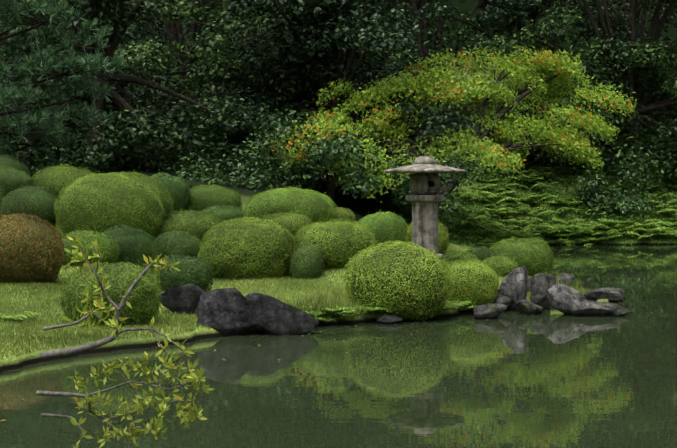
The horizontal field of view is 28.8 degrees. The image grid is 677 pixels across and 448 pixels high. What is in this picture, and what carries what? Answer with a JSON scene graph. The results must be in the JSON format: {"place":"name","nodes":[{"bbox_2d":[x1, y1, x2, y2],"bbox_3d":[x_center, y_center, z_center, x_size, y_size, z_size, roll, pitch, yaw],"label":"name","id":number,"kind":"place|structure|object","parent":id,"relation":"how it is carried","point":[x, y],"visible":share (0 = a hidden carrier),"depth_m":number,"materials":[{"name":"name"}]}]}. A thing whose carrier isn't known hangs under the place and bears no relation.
{"place":"outdoors","nodes":[
{"label":"outdoors","id":0,"kind":"place"},
{"bbox_2d":[0,245,676,447],"bbox_3d":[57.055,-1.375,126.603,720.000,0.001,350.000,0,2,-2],"label":"pond water","id":1,"kind":"structure","parent":0,"point":[552,377],"depth_m":15.02,"materials":[{"name":"green liquid"}]},
{"bbox_2d":[0,246,652,420],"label":"floating leaves","id":2,"kind":"object","parent":1,"relation":"on","point":[279,359],"visible":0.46,"depth_m":17.75,"materials":[{"name":"green plant"}]},
{"bbox_2d":[376,315,402,323],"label":"rock","id":3,"kind":"object","parent":1,"relation":"in","point":[388,319],"visible":0.88,"depth_m":21.51,"materials":[{"name":"grey stone"}]},
{"bbox_2d":[473,303,507,318],"bbox_3d":[2.592,1.502,22.452,0.616,0.305,0.432,0,2,-2],"label":"rock","id":4,"kind":"object","parent":1,"relation":"on","point":[491,311],"visible":0.92,"depth_m":22.30,"materials":[{"name":"grey stone"}]},
{"bbox_2d":[516,299,542,314],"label":"rock","id":5,"kind":"object","parent":1,"relation":"in","point":[524,306],"visible":0.83,"depth_m":23.08,"materials":[{"name":"grey stone"}]},
{"bbox_2d":[530,287,550,309],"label":"rock","id":6,"kind":"object","parent":1,"relation":"in","point":[538,296],"visible":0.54,"depth_m":23.91,"materials":[{"name":"grey stone"}]},
{"bbox_2d":[547,284,584,315],"bbox_3d":[4.027,1.362,23.044,0.764,0.603,0.452,0,2,10],"label":"rock","id":7,"kind":"object","parent":1,"relation":"in","point":[564,299],"visible":0.77,"depth_m":23.01,"materials":[{"name":"grey stone"}]},
{"bbox_2d":[572,300,621,316],"bbox_3d":[4.494,1.478,22.890,0.934,0.332,0.490,0,2,-2],"label":"rock","id":8,"kind":"object","parent":1,"relation":"on","point":[594,308],"visible":0.77,"depth_m":22.71,"materials":[{"name":"grey stone"}]},
{"bbox_2d":[611,309,631,316],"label":"rock","id":9,"kind":"object","parent":1,"relation":"in","point":[621,312],"visible":0.54,"depth_m":22.74,"materials":[{"name":"grey stone"}]},
{"bbox_2d":[0,0,676,372],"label":"ground","id":10,"kind":"structure","parent":0,"point":[360,210],"depth_m":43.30,"materials":[{"name":"green plant"}]},
{"bbox_2d":[0,188,3,204],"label":"bush","id":11,"kind":"object","parent":10,"relation":"on","point":[1,195],"depth_m":30.58,"materials":[{"name":"green plant"}]},
{"bbox_2d":[0,152,30,179],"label":"bush","id":12,"kind":"object","parent":10,"relation":"on","point":[11,158],"depth_m":34.29,"materials":[{"name":"green plant"}]},
{"bbox_2d":[0,164,33,195],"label":"bush","id":13,"kind":"object","parent":10,"relation":"on","point":[10,169],"depth_m":32.96,"materials":[{"name":"green plant"}]},
{"bbox_2d":[0,183,60,225],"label":"bush","id":14,"kind":"object","parent":10,"relation":"on","point":[19,191],"depth_m":30.26,"materials":[{"name":"green plant"}]},
{"bbox_2d":[0,209,66,283],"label":"bush","id":15,"kind":"object","parent":10,"relation":"on","point":[36,248],"depth_m":23.15,"materials":[{"name":"brown plant"}]},
{"bbox_2d":[0,0,71,48],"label":"forest tree","id":16,"kind":"object","parent":10,"relation":"on","point":[28,1],"depth_m":56.64,"materials":[{"name":"green plant"}]},
{"bbox_2d":[0,0,120,153],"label":"forest tree","id":17,"kind":"object","parent":10,"relation":"on","point":[46,77],"depth_m":49.14,"materials":[{"name":"green plant"}]},
{"bbox_2d":[31,164,96,201],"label":"bush","id":18,"kind":"object","parent":10,"relation":"on","point":[56,168],"depth_m":33.33,"materials":[{"name":"green plant"}]},
{"bbox_2d":[0,0,128,159],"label":"pine tree","id":19,"kind":"object","parent":10,"relation":"on","point":[43,60],"depth_m":35.61,"materials":[{"name":"green plant"}]},
{"bbox_2d":[0,0,148,45],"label":"forest tree","id":20,"kind":"object","parent":10,"relation":"on","point":[42,25],"depth_m":68.35,"materials":[{"name":"green plant"}]},
{"bbox_2d":[60,228,119,266],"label":"bush","id":21,"kind":"object","parent":10,"relation":"on","point":[101,237],"depth_m":25.41,"materials":[{"name":"green plant"}]},
{"bbox_2d":[59,260,161,326],"bbox_3d":[-3.397,1.093,19.642,1.490,1.142,1.336,0,2,-2],"label":"bush","id":22,"kind":"object","parent":10,"relation":"on","point":[113,267],"depth_m":19.25,"materials":[{"name":"green plant"}]},
{"bbox_2d":[53,173,174,239],"bbox_3d":[-5.076,-0.320,29.953,2.657,1.749,2.222,0,2,-2],"label":"bush","id":23,"kind":"object","parent":10,"relation":"on","point":[130,176],"depth_m":29.23,"materials":[{"name":"green plant"}]},
{"bbox_2d":[36,234,213,447],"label":"branch","id":24,"kind":"object","parent":10,"relation":"on","point":[191,377],"depth_m":6.97,"materials":[{"name":"green plant"}]},
{"bbox_2d":[101,225,156,266],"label":"bush","id":25,"kind":"object","parent":10,"relation":"on","point":[142,238],"depth_m":26.42,"materials":[{"name":"green plant"}]},
{"bbox_2d":[111,170,149,177],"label":"bush","id":26,"kind":"object","parent":10,"relation":"on","point":[128,172],"depth_m":34.21,"materials":[{"name":"green plant"}]},
{"bbox_2d":[0,0,273,172],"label":"forest tree","id":27,"kind":"object","parent":10,"relation":"on","point":[172,103],"depth_m":42.78,"materials":[{"name":"green plant"}]},
{"bbox_2d":[12,0,292,159],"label":"forest tree","id":28,"kind":"object","parent":10,"relation":"on","point":[129,34],"depth_m":56.46,"materials":[{"name":"green plant"}]},
{"bbox_2d":[149,169,189,210],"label":"bush","id":29,"kind":"object","parent":10,"relation":"on","point":[174,178],"depth_m":33.80,"materials":[{"name":"green plant"}]},
{"bbox_2d":[154,228,202,258],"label":"bush","id":30,"kind":"object","parent":10,"relation":"on","point":[178,246],"depth_m":27.63,"materials":[{"name":"green plant"}]},
{"bbox_2d":[159,284,205,314],"bbox_3d":[-2.506,1.244,21.128,0.964,0.587,0.474,-1,2,-21],"label":"rock","id":31,"kind":"object","parent":10,"relation":"on","point":[183,299],"visible":0.65,"depth_m":20.90,"materials":[{"name":"grey stone"}]},
{"bbox_2d":[155,251,212,291],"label":"bush","id":32,"kind":"object","parent":10,"relation":"on","point":[184,259],"depth_m":22.81,"materials":[{"name":"green plant"}]},
{"bbox_2d":[156,209,222,241],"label":"bush","id":33,"kind":"object","parent":10,"relation":"on","point":[191,213],"depth_m":29.83,"materials":[{"name":"green plant"}]},
{"bbox_2d":[108,0,270,98],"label":"forest tree","id":34,"kind":"object","parent":10,"relation":"on","point":[221,3],"depth_m":74.17,"materials":[{"name":"green plant"}]},
{"bbox_2d":[184,183,242,211],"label":"bush","id":35,"kind":"object","parent":10,"relation":"on","point":[202,187],"depth_m":34.18,"materials":[{"name":"green plant"}]},
{"bbox_2d":[202,204,246,222],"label":"bush","id":36,"kind":"object","parent":10,"relation":"on","point":[221,208],"depth_m":33.28,"materials":[{"name":"green plant"}]},
{"bbox_2d":[195,288,257,335],"bbox_3d":[-1.699,1.363,19.991,1.077,0.807,0.592,-1,2,-19],"label":"rock","id":37,"kind":"object","parent":10,"relation":"on","point":[225,311],"visible":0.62,"depth_m":19.76,"materials":[{"name":"grey stone"}]},
{"bbox_2d":[197,214,297,279],"bbox_3d":[-1.782,0.511,25.734,1.990,1.428,1.713,0,2,-2],"label":"bush","id":38,"kind":"object","parent":10,"relation":"on","point":[239,222],"depth_m":25.13,"materials":[{"name":"green plant"}]},
{"bbox_2d":[245,292,318,335],"bbox_3d":[-0.932,1.397,20.122,1.274,0.724,0.587,0,2,-2],"label":"rock","id":39,"kind":"object","parent":10,"relation":"on","point":[273,315],"visible":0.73,"depth_m":19.87,"materials":[{"name":"grey stone"}]},
{"bbox_2d":[261,209,312,237],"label":"bush","id":40,"kind":"object","parent":10,"relation":"on","point":[282,215],"depth_m":32.30,"materials":[{"name":"green plant"}]},
{"bbox_2d":[243,187,335,224],"bbox_3d":[-1.284,-0.362,34.746,2.448,1.276,2.034,0,2,-2],"label":"bush","id":41,"kind":"object","parent":10,"relation":"on","point":[277,190],"depth_m":34.05,"materials":[{"name":"green plant"}]},
{"bbox_2d":[288,243,324,278],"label":"bush","id":42,"kind":"object","parent":10,"relation":"on","point":[320,266],"depth_m":25.25,"materials":[{"name":"green plant"}]},
{"bbox_2d":[107,0,520,187],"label":"forest tree","id":43,"kind":"object","parent":10,"relation":"on","point":[220,76],"depth_m":49.27,"materials":[{"name":"green plant"}]},
{"bbox_2d":[183,0,453,116],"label":"forest tree","id":44,"kind":"object","parent":10,"relation":"on","point":[428,24],"depth_m":67.83,"materials":[{"name":"green plant"}]},
{"bbox_2d":[184,0,480,211],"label":"forest tree","id":45,"kind":"object","parent":10,"relation":"on","point":[317,44],"depth_m":46.02,"materials":[{"name":"green plant"}]},
{"bbox_2d":[292,217,376,269],"bbox_3d":[-0.084,0.436,26.290,1.761,1.143,1.497,0,2,-2],"label":"bush","id":46,"kind":"object","parent":10,"relation":"on","point":[337,222],"depth_m":25.75,"materials":[{"name":"green plant"}]},
{"bbox_2d":[0,166,676,321],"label":"ferns","id":47,"kind":"object","parent":10,"relation":"on","point":[637,226],"visible":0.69,"depth_m":51.52,"materials":[{"name":"green plant"}]},
{"bbox_2d":[1,98,676,225],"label":"understory shrubs","id":48,"kind":"object","parent":10,"relation":"on","point":[304,175],"visible":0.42,"depth_m":42.29,"materials":[{"name":"green plant"}]},
{"bbox_2d":[330,207,355,223],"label":"bush","id":49,"kind":"object","parent":10,"relation":"on","point":[344,210],"depth_m":35.37,"materials":[{"name":"green plant"}]},
{"bbox_2d":[357,209,408,244],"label":"bush","id":50,"kind":"object","parent":10,"relation":"on","point":[390,214],"depth_m":31.27,"materials":[{"name":"green plant"}]},
{"bbox_2d":[343,237,451,320],"bbox_3d":[0.993,0.945,22.378,1.840,1.445,1.719,0,2,-2],"label":"bush","id":51,"kind":"object","parent":10,"relation":"on","point":[372,249],"depth_m":21.78,"materials":[{"name":"green plant"}]},
{"bbox_2d":[385,156,465,258],"bbox_3d":[1.772,-0.347,26.993,1.659,2.095,1.659,0,2,-2],"label":"stone lantern","id":52,"kind":"object","parent":10,"relation":"on","point":[425,221],"visible":0.79,"depth_m":26.75,"materials":[{"name":"grey stone"}]},
{"bbox_2d":[410,173,439,194],"bbox_3d":[1.772,-0.822,26.979,0.525,0.452,0.567,-1,2,-27],"label":"lantern fire box","id":53,"kind":"object","parent":52,"relation":"on","point":[424,183],"visible":0.98,"depth_m":26.77,"materials":[{"name":"stone"}]},
{"bbox_2d":[405,220,450,254],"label":"bush","id":54,"kind":"object","parent":10,"relation":"on","point":[441,248],"depth_m":29.52,"materials":[{"name":"green plant"}]},
{"bbox_2d":[278,268,580,317],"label":"tall grass tufts","id":55,"kind":"object","parent":10,"relation":"on","point":[332,300],"visible":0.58,"depth_m":21.90,"materials":[{"name":"green plant"}]},
{"bbox_2d":[254,41,636,230],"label":"maple tree","id":56,"kind":"object","parent":10,"relation":"on","point":[526,72],"depth_m":44.98,"materials":[{"name":"green plant"}]},
{"bbox_2d":[450,53,481,101],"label":"branch","id":57,"kind":"object","parent":56,"relation":"on","point":[465,73],"visible":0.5,"depth_m":45.19,"materials":[{"name":"brown wood"}]},
{"bbox_2d":[445,61,494,110],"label":"branch","id":58,"kind":"object","parent":56,"relation":"on","point":[467,88],"visible":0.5,"depth_m":45.04,"materials":[{"name":"brown wood"}]},
{"bbox_2d":[477,75,510,109],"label":"branch","id":59,"kind":"object","parent":56,"relation":"on","point":[493,89],"visible":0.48,"depth_m":45.98,"materials":[{"name":"brown wood"}]},
{"bbox_2d":[445,250,477,261],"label":"bush","id":60,"kind":"object","parent":10,"relation":"on","point":[462,253],"depth_m":26.61,"materials":[{"name":"green plant"}]},
{"bbox_2d":[444,258,499,307],"bbox_3d":[2.324,1.080,23.602,1.192,0.930,0.991,0,2,-2],"label":"bush","id":61,"kind":"object","parent":10,"relation":"on","point":[464,261],"depth_m":23.26,"materials":[{"name":"green plant"}]},
{"bbox_2d":[346,0,599,148],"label":"forest tree","id":62,"kind":"object","parent":10,"relation":"on","point":[458,43],"depth_m":59.52,"materials":[{"name":"green plant"}]},
{"bbox_2d":[467,244,496,260],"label":"bush","id":63,"kind":"object","parent":10,"relation":"on","point":[483,249],"depth_m":28.32,"materials":[{"name":"green plant"}]},
{"bbox_2d":[480,253,517,276],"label":"bush","id":64,"kind":"object","parent":10,"relation":"on","point":[499,258],"depth_m":25.82,"materials":[{"name":"green plant"}]},
{"bbox_2d":[491,289,510,307],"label":"rock","id":65,"kind":"object","parent":10,"relation":"on","point":[504,300],"visible":0.25,"depth_m":23.59,"materials":[{"name":"grey stone"}]},
{"bbox_2d":[499,266,527,310],"bbox_3d":[3.177,1.218,23.933,0.617,0.894,0.589,0,2,-2],"label":"rock","id":66,"kind":"object","parent":10,"relation":"on","point":[513,285],"visible":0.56,"depth_m":23.73,"materials":[{"name":"grey stone"}]},
{"bbox_2d":[490,236,554,275],"bbox_3d":[4.101,0.760,29.367,1.562,0.999,1.304,0,2,-2],"label":"bush","id":67,"kind":"object","parent":10,"relation":"on","point":[512,241],"depth_m":28.93,"materials":[{"name":"green plant"}]},
{"bbox_2d":[371,155,676,248],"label":"bank grass","id":68,"kind":"structure","parent":10,"relation":"on","point":[456,241],"depth_m":53.55,"materials":[{"name":"green plant"}]},
{"bbox_2d":[373,0,674,182],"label":"forest tree","id":69,"kind":"object","parent":10,"relation":"on","point":[586,25],"depth_m":59.28,"materials":[{"name":"green plant"}]},
{"bbox_2d":[372,155,676,246],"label":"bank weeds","id":70,"kind":"object","parent":10,"relation":"on","point":[455,234],"visible":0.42,"depth_m":52.97,"materials":[{"name":"green plant"}]},
{"bbox_2d":[410,0,659,69],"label":"forest tree","id":71,"kind":"object","parent":10,"relation":"on","point":[457,28],"depth_m":72.72,"materials":[{"name":"green plant"}]},
{"bbox_2d":[527,273,555,291],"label":"rock","id":72,"kind":"object","parent":10,"relation":"on","point":[547,281],"visible":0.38,"depth_m":25.11,"materials":[{"name":"grey stone"}]},
{"bbox_2d":[556,273,573,285],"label":"rock","id":73,"kind":"object","parent":10,"relation":"on","point":[563,278],"visible":0.44,"depth_m":26.30,"materials":[{"name":"grey stone"}]},
{"bbox_2d":[462,0,676,182],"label":"forest tree","id":74,"kind":"object","parent":10,"relation":"on","point":[659,61],"depth_m":56.81,"materials":[{"name":"green plant"}]},
{"bbox_2d":[583,287,624,301],"bbox_3d":[5.014,1.333,24.749,0.903,0.288,0.318,0,2,-9],"label":"rock","id":75,"kind":"object","parent":10,"relation":"on","point":[611,294],"visible":0.9,"depth_m":24.65,"materials":[{"name":"grey stone"}]},
{"bbox_2d":[572,0,676,139],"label":"forest tree","id":76,"kind":"object","parent":10,"relation":"on","point":[659,42],"depth_m":68.85,"materials":[{"name":"green plant"}]},
{"bbox_2d":[577,0,676,139],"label":"forest tree","id":77,"kind":"object","parent":10,"relation":"on","point":[669,19],"depth_m":64.58,"materials":[{"name":"green plant"}]},
{"bbox_2d":[616,0,675,19],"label":"forest tree","id":78,"kind":"object","parent":10,"relation":"on","point":[651,9],"visible":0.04,"depth_m":70.17,"materials":[{"name":"green plant"}]}
]}

